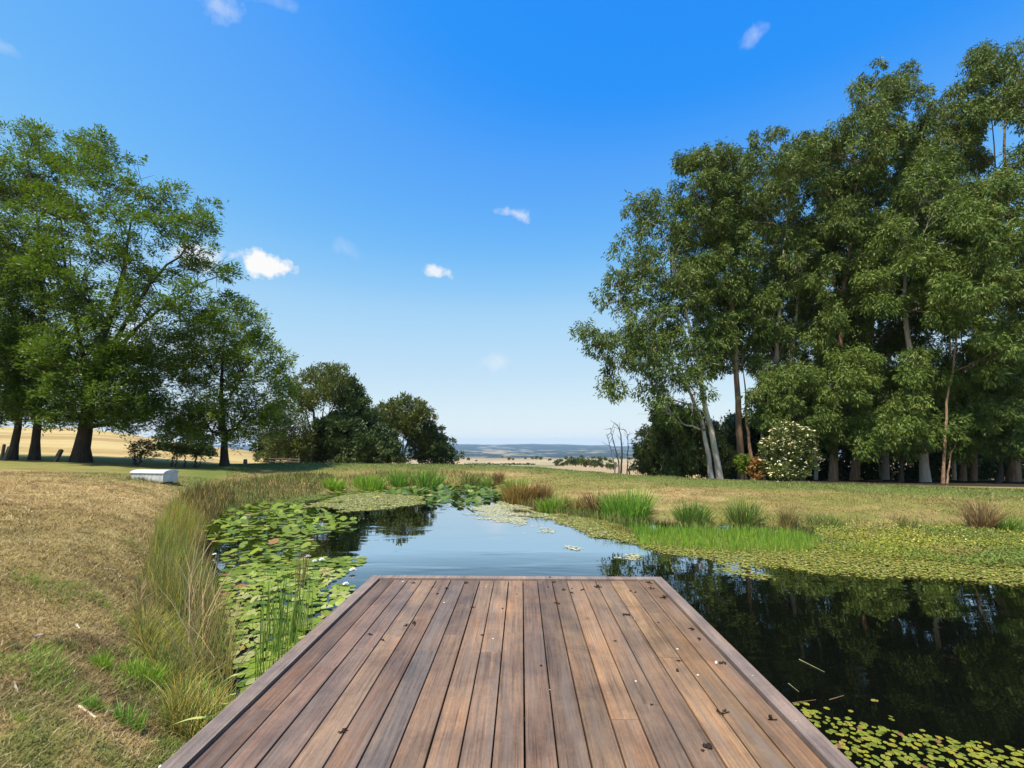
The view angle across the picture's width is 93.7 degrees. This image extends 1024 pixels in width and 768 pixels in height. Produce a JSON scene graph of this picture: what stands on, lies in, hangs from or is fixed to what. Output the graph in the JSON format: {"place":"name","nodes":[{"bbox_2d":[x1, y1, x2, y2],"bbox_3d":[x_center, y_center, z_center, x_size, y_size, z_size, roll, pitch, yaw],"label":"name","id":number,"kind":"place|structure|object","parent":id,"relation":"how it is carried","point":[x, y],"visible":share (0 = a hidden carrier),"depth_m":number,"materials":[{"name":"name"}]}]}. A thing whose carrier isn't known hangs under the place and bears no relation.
{"place":"outdoors","nodes":[
{"label":"outdoors","id":0,"kind":"place"},
{"bbox_2d":[213,444,633,450],"bbox_3d":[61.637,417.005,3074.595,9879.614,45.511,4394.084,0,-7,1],"label":"hills","id":1,"kind":"structure","parent":0,"point":[549,447],"depth_m":3964.89,"materials":[{"name":"plant"}]},
{"bbox_2d":[0,427,1023,767],"bbox_3d":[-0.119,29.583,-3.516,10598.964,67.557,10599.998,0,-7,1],"label":"ground","id":2,"kind":"structure","parent":0,"point":[108,451],"depth_m":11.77,"materials":[{"name":"plant"}]},
{"bbox_2d":[0,444,5,459],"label":"fence post","id":3,"kind":"object","parent":2,"relation":"on","point":[3,451],"visible":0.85,"depth_m":19.91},
{"bbox_2d":[2,446,12,459],"bbox_3d":[-20.738,2.895,19.712,0.291,0.690,0.120,0,-7,1],"label":"fence post","id":4,"kind":"object","parent":2,"relation":"on","point":[7,453],"visible":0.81,"depth_m":19.68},
{"bbox_2d":[1,641,25,649],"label":"grass tuft","id":5,"kind":"object","parent":2,"relation":"on","point":[16,647],"visible":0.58,"depth_m":2.97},
{"bbox_2d":[0,711,32,722],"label":"grass tuft","id":6,"kind":"object","parent":2,"relation":"on","point":[17,716],"visible":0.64,"depth_m":2.33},
{"bbox_2d":[0,209,33,459],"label":"slender tree","id":7,"kind":"object","parent":2,"relation":"on","point":[15,442],"visible":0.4,"depth_m":20.21,"materials":[{"name":"green plant"}]},
{"bbox_2d":[0,114,87,459],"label":"slender tree","id":8,"kind":"object","parent":2,"relation":"on","point":[6,190],"visible":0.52,"depth_m":20.72,"materials":[{"name":"green plant"}]},
{"bbox_2d":[29,651,73,665],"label":"grass tuft","id":9,"kind":"object","parent":2,"relation":"on","point":[49,657],"visible":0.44,"depth_m":2.92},
{"bbox_2d":[52,449,63,461],"bbox_3d":[-18.613,2.988,19.658,0.364,0.636,0.130,0,-7,1],"label":"fence post","id":10,"kind":"object","parent":2,"relation":"on","point":[58,455],"visible":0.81,"depth_m":19.62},
{"bbox_2d":[50,634,86,651],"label":"grass tuft","id":11,"kind":"object","parent":2,"relation":"on","point":[71,643],"visible":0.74,"depth_m":3.19,"materials":[{"name":"plant"}]},
{"bbox_2d":[73,693,111,711],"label":"grass tuft","id":12,"kind":"object","parent":2,"relation":"on","point":[91,702],"visible":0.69,"depth_m":2.60,"materials":[{"name":"plant"}]},
{"bbox_2d":[86,646,118,670],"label":"grass tuft","id":13,"kind":"object","parent":2,"relation":"on","point":[98,661],"visible":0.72,"depth_m":3.15,"materials":[{"name":"plant"}]},
{"bbox_2d":[0,536,246,741],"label":"edge grass","id":14,"kind":"structure","parent":2,"relation":"on","point":[188,698],"depth_m":3.17,"materials":[{"name":"plant"}]},
{"bbox_2d":[0,123,248,461],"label":"broad tree","id":15,"kind":"object","parent":2,"relation":"on","point":[109,365],"visible":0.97,"depth_m":19.17,"materials":[{"name":"green plant"}]},
{"bbox_2d":[101,696,150,734],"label":"grass tuft","id":16,"kind":"object","parent":2,"relation":"on","point":[138,725],"visible":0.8,"depth_m":2.64,"materials":[{"name":"plant"}]},
{"bbox_2d":[123,438,168,464],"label":"flowering bush","id":17,"kind":"object","parent":2,"relation":"on","point":[145,446],"visible":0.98,"depth_m":19.59,"materials":[{"name":"green plant"}]},
{"bbox_2d":[115,651,183,689],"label":"grass tuft","id":18,"kind":"object","parent":2,"relation":"on","point":[136,669],"visible":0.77,"depth_m":3.24,"materials":[{"name":"plant"}]},
{"bbox_2d":[125,475,180,485],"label":"rough grass","id":19,"kind":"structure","parent":2,"relation":"on","point":[144,479],"depth_m":12.85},
{"bbox_2d":[130,469,178,483],"bbox_3d":[-9.768,2.583,13.105,1.090,0.489,0.490,-1,-7,11],"label":"storage box","id":20,"kind":"object","parent":2,"relation":"on","point":[164,476],"visible":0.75,"depth_m":12.93,"materials":[{"name":"white paint"}]},
{"bbox_2d":[146,733,180,750],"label":"grass tuft","id":21,"kind":"object","parent":2,"relation":"on","point":[170,742],"visible":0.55,"depth_m":2.62,"materials":[{"name":"plant"}]},
{"bbox_2d":[160,442,186,466],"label":"sapling","id":22,"kind":"object","parent":2,"relation":"on","point":[177,452],"visible":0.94,"depth_m":19.98,"materials":[{"name":"green plant"}]},
{"bbox_2d":[171,443,193,466],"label":"sapling","id":23,"kind":"object","parent":2,"relation":"on","point":[185,456],"visible":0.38,"depth_m":20.28,"materials":[{"name":"green plant"}]},
{"bbox_2d":[151,421,219,456],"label":"background shrub","id":24,"kind":"object","parent":2,"relation":"on","point":[193,444],"visible":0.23,"depth_m":37.45,"materials":[{"name":"green plant"}]},
{"bbox_2d":[105,533,271,691],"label":"dry stalks","id":25,"kind":"object","parent":2,"relation":"on","point":[190,609],"visible":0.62,"depth_m":4.15,"materials":[{"name":"plant"}]},
{"bbox_2d":[129,479,263,700],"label":"golden reeds","id":26,"kind":"object","parent":2,"relation":"on","point":[177,518],"visible":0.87,"depth_m":5.34,"materials":[{"name":"plant"}]},
{"bbox_2d":[181,441,214,467],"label":"bush","id":27,"kind":"object","parent":2,"relation":"on","point":[197,451],"visible":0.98,"depth_m":19.94,"materials":[{"name":"green plant"}]},
{"bbox_2d":[173,673,244,724],"bbox_3d":[-1.700,1.816,2.808,0.344,0.157,0.786,0,-7,1],"label":"strap leaf plant","id":28,"kind":"object","parent":2,"relation":"on","point":[200,717],"visible":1,"depth_m":2.60,"materials":[{"name":"plant"}]},
{"bbox_2d":[142,288,303,465],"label":"feathery tree","id":29,"kind":"object","parent":2,"relation":"on","point":[200,411],"visible":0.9,"depth_m":21.38,"materials":[{"name":"green plant"}]},
{"bbox_2d":[249,430,295,462],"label":"background shrub","id":30,"kind":"object","parent":2,"relation":"on","point":[257,446],"visible":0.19,"depth_m":37.19,"materials":[{"name":"green plant"}]},
{"bbox_2d":[269,458,299,462],"bbox_3d":[-13.483,4.644,28.452,1.751,0.562,0.206,5,-9,-38],"label":"rail fence","id":31,"kind":"object","parent":2,"relation":"on","point":[289,459],"visible":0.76,"depth_m":28.36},
{"bbox_2d":[252,373,320,462],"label":"olive tree","id":32,"kind":"object","parent":2,"relation":"on","point":[304,427],"visible":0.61,"depth_m":30.58,"materials":[{"name":"green plant"}]},
{"bbox_2d":[287,435,319,462],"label":"background shrub","id":33,"kind":"object","parent":2,"relation":"on","point":[303,454],"visible":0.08,"depth_m":36.96,"materials":[{"name":"green plant"}]},
{"bbox_2d":[290,360,364,462],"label":"umbrella tree","id":34,"kind":"object","parent":2,"relation":"on","point":[328,382],"visible":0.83,"depth_m":32.52,"materials":[{"name":"green plant"}]},
{"bbox_2d":[318,477,347,490],"bbox_3d":[-6.612,3.665,17.785,1.221,0.593,0.951,0,-7,1],"label":"grass mound","id":35,"kind":"object","parent":2,"relation":"on","point":[334,483],"depth_m":17.63,"materials":[{"name":"plant"}]},
{"bbox_2d":[310,375,387,463],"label":"cypress tree","id":36,"kind":"object","parent":2,"relation":"on","point":[345,435],"visible":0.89,"depth_m":31.48,"materials":[{"name":"green plant"}]},
{"bbox_2d":[348,473,387,489],"bbox_3d":[-5.556,3.751,18.486,1.908,0.715,1.247,2,-7,-14],"label":"grass mound","id":37,"kind":"object","parent":2,"relation":"on","point":[370,482],"depth_m":18.35,"materials":[{"name":"plant"}]},
{"bbox_2d":[364,420,409,463],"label":"laurel shrub","id":38,"kind":"object","parent":2,"relation":"on","point":[392,447],"visible":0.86,"depth_m":31.19,"materials":[{"name":"green plant"}]},
{"bbox_2d":[386,469,412,486],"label":"reed clump","id":39,"kind":"object","parent":2,"relation":"on","point":[398,480],"visible":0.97,"depth_m":18.95,"materials":[{"name":"plant"}]},
{"bbox_2d":[376,391,438,463],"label":"grey stemmed tree","id":40,"kind":"object","parent":2,"relation":"on","point":[407,417],"visible":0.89,"depth_m":34.30,"materials":[{"name":"green plant"}]},
{"bbox_2d":[208,468,624,523],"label":"shore reeds","id":41,"kind":"object","parent":2,"relation":"on","point":[268,478],"visible":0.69,"depth_m":16.35,"materials":[{"name":"plant"}]},
{"bbox_2d":[402,468,447,487],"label":"reed clump","id":42,"kind":"object","parent":2,"relation":"on","point":[427,479],"visible":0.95,"depth_m":19.19,"materials":[{"name":"plant"}]},
{"bbox_2d":[416,420,464,464],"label":"laurel shrub","id":43,"kind":"object","parent":2,"relation":"on","point":[444,451],"visible":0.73,"depth_m":35.02,"materials":[{"name":"green plant"}]},
{"bbox_2d":[457,472,483,487],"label":"sedge tussock","id":44,"kind":"object","parent":2,"relation":"on","point":[469,481],"visible":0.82,"depth_m":19.16,"materials":[{"name":"plant"}]},
{"bbox_2d":[476,477,496,488],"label":"sedge tussock","id":45,"kind":"object","parent":2,"relation":"on","point":[488,484],"visible":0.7,"depth_m":18.44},
{"bbox_2d":[490,471,508,484],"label":"sedge tussock","id":46,"kind":"object","parent":2,"relation":"on","point":[498,478],"visible":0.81,"depth_m":18.55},
{"bbox_2d":[464,463,535,464],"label":"hedgerow","id":47,"kind":"object","parent":2,"relation":"on","point":[500,463],"visible":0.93,"depth_m":119.90,"materials":[{"name":"green plant"}]},
{"bbox_2d":[159,575,856,767],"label":"timber deck","id":48,"kind":"structure","parent":2,"relation":"on","point":[302,702],"depth_m":2.70,"materials":[{"name":"wood"}]},
{"bbox_2d":[498,475,531,493],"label":"reed clump","id":49,"kind":"object","parent":2,"relation":"on","point":[507,481],"visible":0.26,"depth_m":16.54,"materials":[{"name":"plant"}]},
{"bbox_2d":[494,479,543,502],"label":"sedge tussock","id":50,"kind":"object","parent":2,"relation":"on","point":[514,497],"visible":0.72,"depth_m":14.56,"materials":[{"name":"plant"}]},
{"bbox_2d":[521,481,558,501],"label":"sedge tussock","id":51,"kind":"object","parent":2,"relation":"on","point":[544,494],"visible":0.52,"depth_m":14.76,"materials":[{"name":"plant"}]},
{"bbox_2d":[554,496,585,510],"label":"sedge tussock","id":52,"kind":"object","parent":2,"relation":"on","point":[576,502],"visible":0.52,"depth_m":12.82,"materials":[{"name":"plant"}]},
{"bbox_2d":[576,456,585,465],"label":"valley tree","id":53,"kind":"object","parent":2,"relation":"on","point":[581,461],"visible":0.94,"depth_m":119.80,"materials":[{"name":"green plant"}]},
{"bbox_2d":[585,458,595,466],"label":"valley tree","id":54,"kind":"object","parent":2,"relation":"on","point":[589,462],"visible":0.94,"depth_m":119.54,"materials":[{"name":"green plant"}]},
{"bbox_2d":[575,483,622,512],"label":"sedge tussock","id":55,"kind":"object","parent":2,"relation":"on","point":[589,502],"visible":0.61,"depth_m":12.36,"materials":[{"name":"plant"}]},
{"bbox_2d":[601,422,645,474],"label":"dead tree","id":56,"kind":"object","parent":2,"relation":"on","point":[620,465],"visible":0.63,"depth_m":26.72,"materials":[{"name":"wood"}]},
{"bbox_2d":[593,483,669,518],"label":"iris clump","id":57,"kind":"object","parent":2,"relation":"on","point":[635,508],"visible":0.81,"depth_m":11.58,"materials":[{"name":"plant"}]},
{"bbox_2d":[567,187,725,479],"bbox_3d":[7.208,-2.973,25.571,8.497,16.079,5.906,0,-7,1],"label":"gum tree","id":58,"kind":"object","parent":2,"relation":"on","point":[675,286],"visible":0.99,"depth_m":24.76,"materials":[{"name":"green plant"}]},
{"bbox_2d":[630,401,736,478],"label":"bushy tree","id":59,"kind":"object","parent":2,"relation":"on","point":[679,453],"visible":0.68,"depth_m":25.52,"materials":[{"name":"green plant"}]},
{"bbox_2d":[663,498,723,523],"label":"sedge tussock","id":60,"kind":"object","parent":2,"relation":"on","point":[694,514],"visible":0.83,"depth_m":10.79,"materials":[{"name":"plant"}]},
{"bbox_2d":[663,137,762,479],"bbox_3d":[11.716,-4.727,27.461,5.951,20.313,5.431,0,-7,1],"label":"gum tree","id":61,"kind":"object","parent":2,"relation":"on","point":[718,231],"visible":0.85,"depth_m":26.93,"materials":[{"name":"green plant"}]},
{"bbox_2d":[705,407,770,478],"bbox_3d":[15.615,4.625,32.426,6.194,6.095,4.902,4,-8,-31],"label":"undergrowth shrub","id":62,"kind":"object","parent":2,"relation":"on","point":[729,422],"visible":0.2,"depth_m":31.34,"materials":[{"name":"green plant"}]},
{"bbox_2d":[732,453,752,479],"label":"green bush","id":63,"kind":"object","parent":2,"relation":"on","point":[742,461],"visible":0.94,"depth_m":20.96,"materials":[{"name":"green plant"}]},
{"bbox_2d":[694,142,791,479],"bbox_3d":[14.684,-4.977,29.997,6.274,21.738,5.634,0,-7,1],"label":"gum tree","id":64,"kind":"object","parent":2,"relation":"on","point":[767,311],"visible":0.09,"depth_m":29.24,"materials":[{"name":"green plant"}]},
{"bbox_2d":[716,495,777,525],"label":"sedge tussock","id":65,"kind":"object","parent":2,"relation":"on","point":[742,518],"visible":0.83,"depth_m":10.61,"materials":[{"name":"plant"}]},
{"bbox_2d":[744,456,768,480],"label":"rusty bush","id":66,"kind":"object","parent":2,"relation":"on","point":[754,472],"visible":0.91,"depth_m":20.63,"materials":[{"name":"brown plant"}]},
{"bbox_2d":[725,124,833,479],"bbox_3d":[16.184,-5.794,28.755,8.364,22.897,5.409,3,-8,-27],"label":"gum tree","id":67,"kind":"object","parent":2,"relation":"on","point":[780,167],"visible":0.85,"depth_m":27.79,"materials":[{"name":"green plant"}]},
{"bbox_2d":[553,510,1022,552],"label":"shallow grass","id":68,"kind":"structure","parent":2,"relation":"on","point":[775,539],"depth_m":9.13,"materials":[{"name":"plant"}]},
{"bbox_2d":[756,418,824,481],"bbox_3d":[11.854,2.875,20.534,3.030,2.905,2.370,4,-8,-29],"label":"flowering bush","id":69,"kind":"object","parent":2,"relation":"on","point":[790,469],"visible":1,"depth_m":20.17,"materials":[{"name":"green plant"}]},
{"bbox_2d":[772,507,808,526],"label":"sedge tussock","id":70,"kind":"object","parent":2,"relation":"on","point":[790,520],"visible":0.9,"depth_m":10.41,"materials":[{"name":"plant"}]},
{"bbox_2d":[737,359,848,480],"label":"understorey tree","id":71,"kind":"object","parent":2,"relation":"on","point":[796,381],"visible":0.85,"depth_m":25.07,"materials":[{"name":"green plant"}]},
{"bbox_2d":[751,390,841,478],"bbox_3d":[18.846,3.583,32.386,6.711,8.365,4.765,4,-8,-32],"label":"undergrowth shrub","id":72,"kind":"object","parent":2,"relation":"on","point":[827,457],"visible":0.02,"depth_m":31.32,"materials":[{"name":"green plant"}]},
{"bbox_2d":[784,143,858,479],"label":"gum tree","id":73,"kind":"object","parent":2,"relation":"on","point":[807,355],"visible":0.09,"depth_m":29.22,"materials":[{"name":"green plant"}]},
{"bbox_2d":[798,511,848,528],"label":"sedge tussock","id":74,"kind":"object","parent":2,"relation":"on","point":[817,522],"visible":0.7,"depth_m":10.30,"materials":[{"name":"plant"}]},
{"bbox_2d":[799,376,894,478],"bbox_3d":[22.327,3.225,32.370,7.433,8.561,4.941,0,-7,1],"label":"undergrowth shrub","id":75,"kind":"object","parent":2,"relation":"on","point":[844,468],"visible":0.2,"depth_m":31.13,"materials":[{"name":"green plant"}]},
{"bbox_2d":[795,56,918,480],"bbox_3d":[20.100,-7.110,27.545,9.312,25.198,5.424,1,-7,-9],"label":"gum tree","id":76,"kind":"object","parent":2,"relation":"on","point":[841,222],"visible":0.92,"depth_m":27.21,"materials":[{"name":"green plant"}]},
{"bbox_2d":[739,208,1023,479],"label":"gum tree","id":77,"kind":"object","parent":2,"relation":"on","point":[924,338],"visible":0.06,"depth_m":29.91,"materials":[{"name":"green plant"}]},
{"bbox_2d":[843,57,937,479],"bbox_3d":[23.205,-7.953,29.633,8.612,27.634,4.798,2,-7,-13],"label":"gum tree","id":78,"kind":"object","parent":2,"relation":"on","point":[900,165],"visible":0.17,"depth_m":29.09,"materials":[{"name":"green plant"}]},
{"bbox_2d":[844,376,946,478],"bbox_3d":[25.969,3.068,32.278,7.742,8.760,4.636,2,-7,-13],"label":"undergrowth shrub","id":79,"kind":"object","parent":2,"relation":"on","point":[911,472],"visible":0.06,"depth_m":31.18,"materials":[{"name":"green plant"}]},
{"bbox_2d":[806,340,990,481],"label":"understorey tree","id":80,"kind":"object","parent":2,"relation":"on","point":[901,434],"visible":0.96,"depth_m":24.08,"materials":[{"name":"green plant"}]},
{"bbox_2d":[892,513,923,529],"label":"sedge tussock","id":81,"kind":"object","parent":2,"relation":"on","point":[906,522],"visible":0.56,"depth_m":10.05,"materials":[{"name":"plant"}]},
{"bbox_2d":[848,142,1002,481],"bbox_3d":[23.068,-4.331,26.381,10.455,19.301,6.169,5,-9,-39],"label":"gum tree","id":82,"kind":"object","parent":2,"relation":"on","point":[907,259],"visible":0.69,"depth_m":25.41,"materials":[{"name":"green plant"}]},
{"bbox_2d":[889,111,1002,479],"bbox_3d":[28.346,-6.465,30.410,9.712,24.914,5.416,3,-7,-22],"label":"gum tree","id":83,"kind":"object","parent":2,"relation":"on","point":[954,475],"visible":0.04,"depth_m":30.07,"materials":[{"name":"green plant"}]},
{"bbox_2d":[905,364,995,479],"bbox_3d":[29.338,3.005,32.274,7.382,8.580,4.445,1,-7,-6],"label":"undergrowth shrub","id":84,"kind":"object","parent":2,"relation":"on","point":[935,458],"visible":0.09,"depth_m":30.88,"materials":[{"name":"green plant"}]},
{"bbox_2d":[911,37,1023,480],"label":"gum tree","id":85,"kind":"object","parent":2,"relation":"on","point":[975,116],"visible":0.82,"depth_m":28.47,"materials":[{"name":"green plant"}]},
{"bbox_2d":[915,162,1023,483],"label":"gum tree","id":86,"kind":"object","parent":2,"relation":"on","point":[956,298],"visible":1,"depth_m":23.03,"materials":[{"name":"green plant"}]},
{"bbox_2d":[945,495,1017,531],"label":"sedge tussock","id":87,"kind":"object","parent":2,"relation":"on","point":[978,521],"visible":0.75,"depth_m":9.84,"materials":[{"name":"plant"}]},
{"bbox_2d":[955,360,1023,482],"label":"understorey tree","id":88,"kind":"object","parent":2,"relation":"on","point":[1005,418],"visible":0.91,"depth_m":23.69,"materials":[{"name":"green plant"}]},
{"bbox_2d":[956,386,1023,479],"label":"undergrowth shrub","id":89,"kind":"object","parent":2,"relation":"on","point":[994,464],"visible":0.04,"depth_m":30.95,"materials":[{"name":"green plant"}]},
{"bbox_2d":[979,512,1023,532],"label":"sedge tussock","id":90,"kind":"object","parent":2,"relation":"on","point":[1015,525],"visible":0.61,"depth_m":9.66,"materials":[{"name":"plant"}]},
{"bbox_2d":[987,36,1023,481],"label":"gum tree","id":91,"kind":"object","parent":2,"relation":"on","point":[1014,474],"visible":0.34,"depth_m":27.09,"materials":[{"name":"green plant"}]},
{"bbox_2d":[0,0,1023,445],"label":"sky","id":92,"kind":"structure","parent":0,"point":[424,196],"materials":[{"name":"blue"}]},
{"bbox_2d":[189,487,1023,767],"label":"pond water","id":93,"kind":"structure","parent":0,"point":[940,657],"depth_m":5.38,"materials":[{"name":"blue liquid"}]},
{"bbox_2d":[232,657,249,663],"bbox_3d":[-2.258,2.305,4.001,0.131,0.014,0.132,1,-6,16],"label":"lily pad","id":94,"kind":"object","parent":93,"relation":"on","point":[237,660],"visible":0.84,"depth_m":4.01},
{"bbox_2d":[233,662,249,669],"bbox_3d":[-2.203,2.291,3.907,0.122,0.012,0.129,3,-7,-15],"label":"lily pad","id":95,"kind":"object","parent":93,"relation":"on","point":[247,664],"visible":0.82,"depth_m":3.91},
{"bbox_2d":[236,669,254,677],"bbox_3d":[-2.096,2.280,3.783,0.131,0.010,0.136,0,-6,-8],"label":"lily pad","id":96,"kind":"object","parent":93,"relation":"on","point":[247,672],"visible":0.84,"depth_m":3.79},
{"bbox_2d":[241,651,256,657],"bbox_3d":[-2.257,2.321,4.108,0.132,0.014,0.130,-5,-9,37],"label":"lily pad","id":97,"kind":"object","parent":93,"relation":"on","point":[251,653],"visible":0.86,"depth_m":4.12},
{"bbox_2d":[244,601,258,606],"bbox_3d":[-2.921,2.473,5.385,0.156,0.025,0.160,3,-6,-43],"label":"lily pad","id":98,"kind":"object","parent":93,"relation":"on","point":[255,603],"visible":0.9,"depth_m":5.38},
{"bbox_2d":[244,660,262,668],"bbox_3d":[-2.116,2.303,3.939,0.147,0.011,0.150,-5,-7,41],"label":"lily pad","id":99,"kind":"object","parent":93,"relation":"on","point":[251,665],"visible":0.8,"depth_m":3.92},
{"bbox_2d":[250,595,264,602],"bbox_3d":[-2.824,2.369,5.302,0.158,0.047,0.152,-22,5,32],"label":"lily pad","id":100,"kind":"object","parent":93,"relation":"on","point":[254,599],"visible":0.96,"depth_m":5.32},
{"bbox_2d":[250,566,313,680],"bbox_3d":[-2.017,2.007,4.217,0.451,0.709,1.469,2,-7,-18],"label":"reed clump","id":101,"kind":"object","parent":93,"relation":"in","point":[286,628],"visible":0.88,"depth_m":4.28,"materials":[{"name":"plant"}]},
{"bbox_2d":[296,548,310,585],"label":"reed clump","id":102,"kind":"object","parent":93,"relation":"in","point":[302,574],"visible":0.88,"depth_m":6.24,"materials":[{"name":"plant"}]},
{"bbox_2d":[303,592,316,601],"bbox_3d":[-2.226,2.349,5.293,0.154,0.011,0.148,20,9,12],"label":"lily pad","id":103,"kind":"object","parent":93,"relation":"on","point":[314,597],"visible":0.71,"depth_m":5.30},
{"bbox_2d":[203,483,501,576],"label":"lily pads","id":104,"kind":"object","parent":93,"relation":"on","point":[452,494],"visible":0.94,"depth_m":9.99,"materials":[{"name":"plant"}]},
{"bbox_2d":[528,495,569,510],"bbox_3d":[1.007,3.215,12.903,1.385,0.462,0.822,0,-7,1],"label":"grass mound","id":105,"kind":"object","parent":93,"relation":"in","point":[544,505],"depth_m":12.81,"materials":[{"name":"plant"}]},
{"bbox_2d":[238,492,1023,585],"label":"floating weed","id":106,"kind":"object","parent":93,"relation":"on","point":[581,524],"visible":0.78,"depth_m":7.84,"materials":[{"name":"plant"}]},
{"bbox_2d":[811,519,1023,567],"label":"marsh plants","id":107,"kind":"object","parent":93,"relation":"on","point":[961,543],"visible":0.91,"depth_m":8.46,"materials":[{"name":"plant"}]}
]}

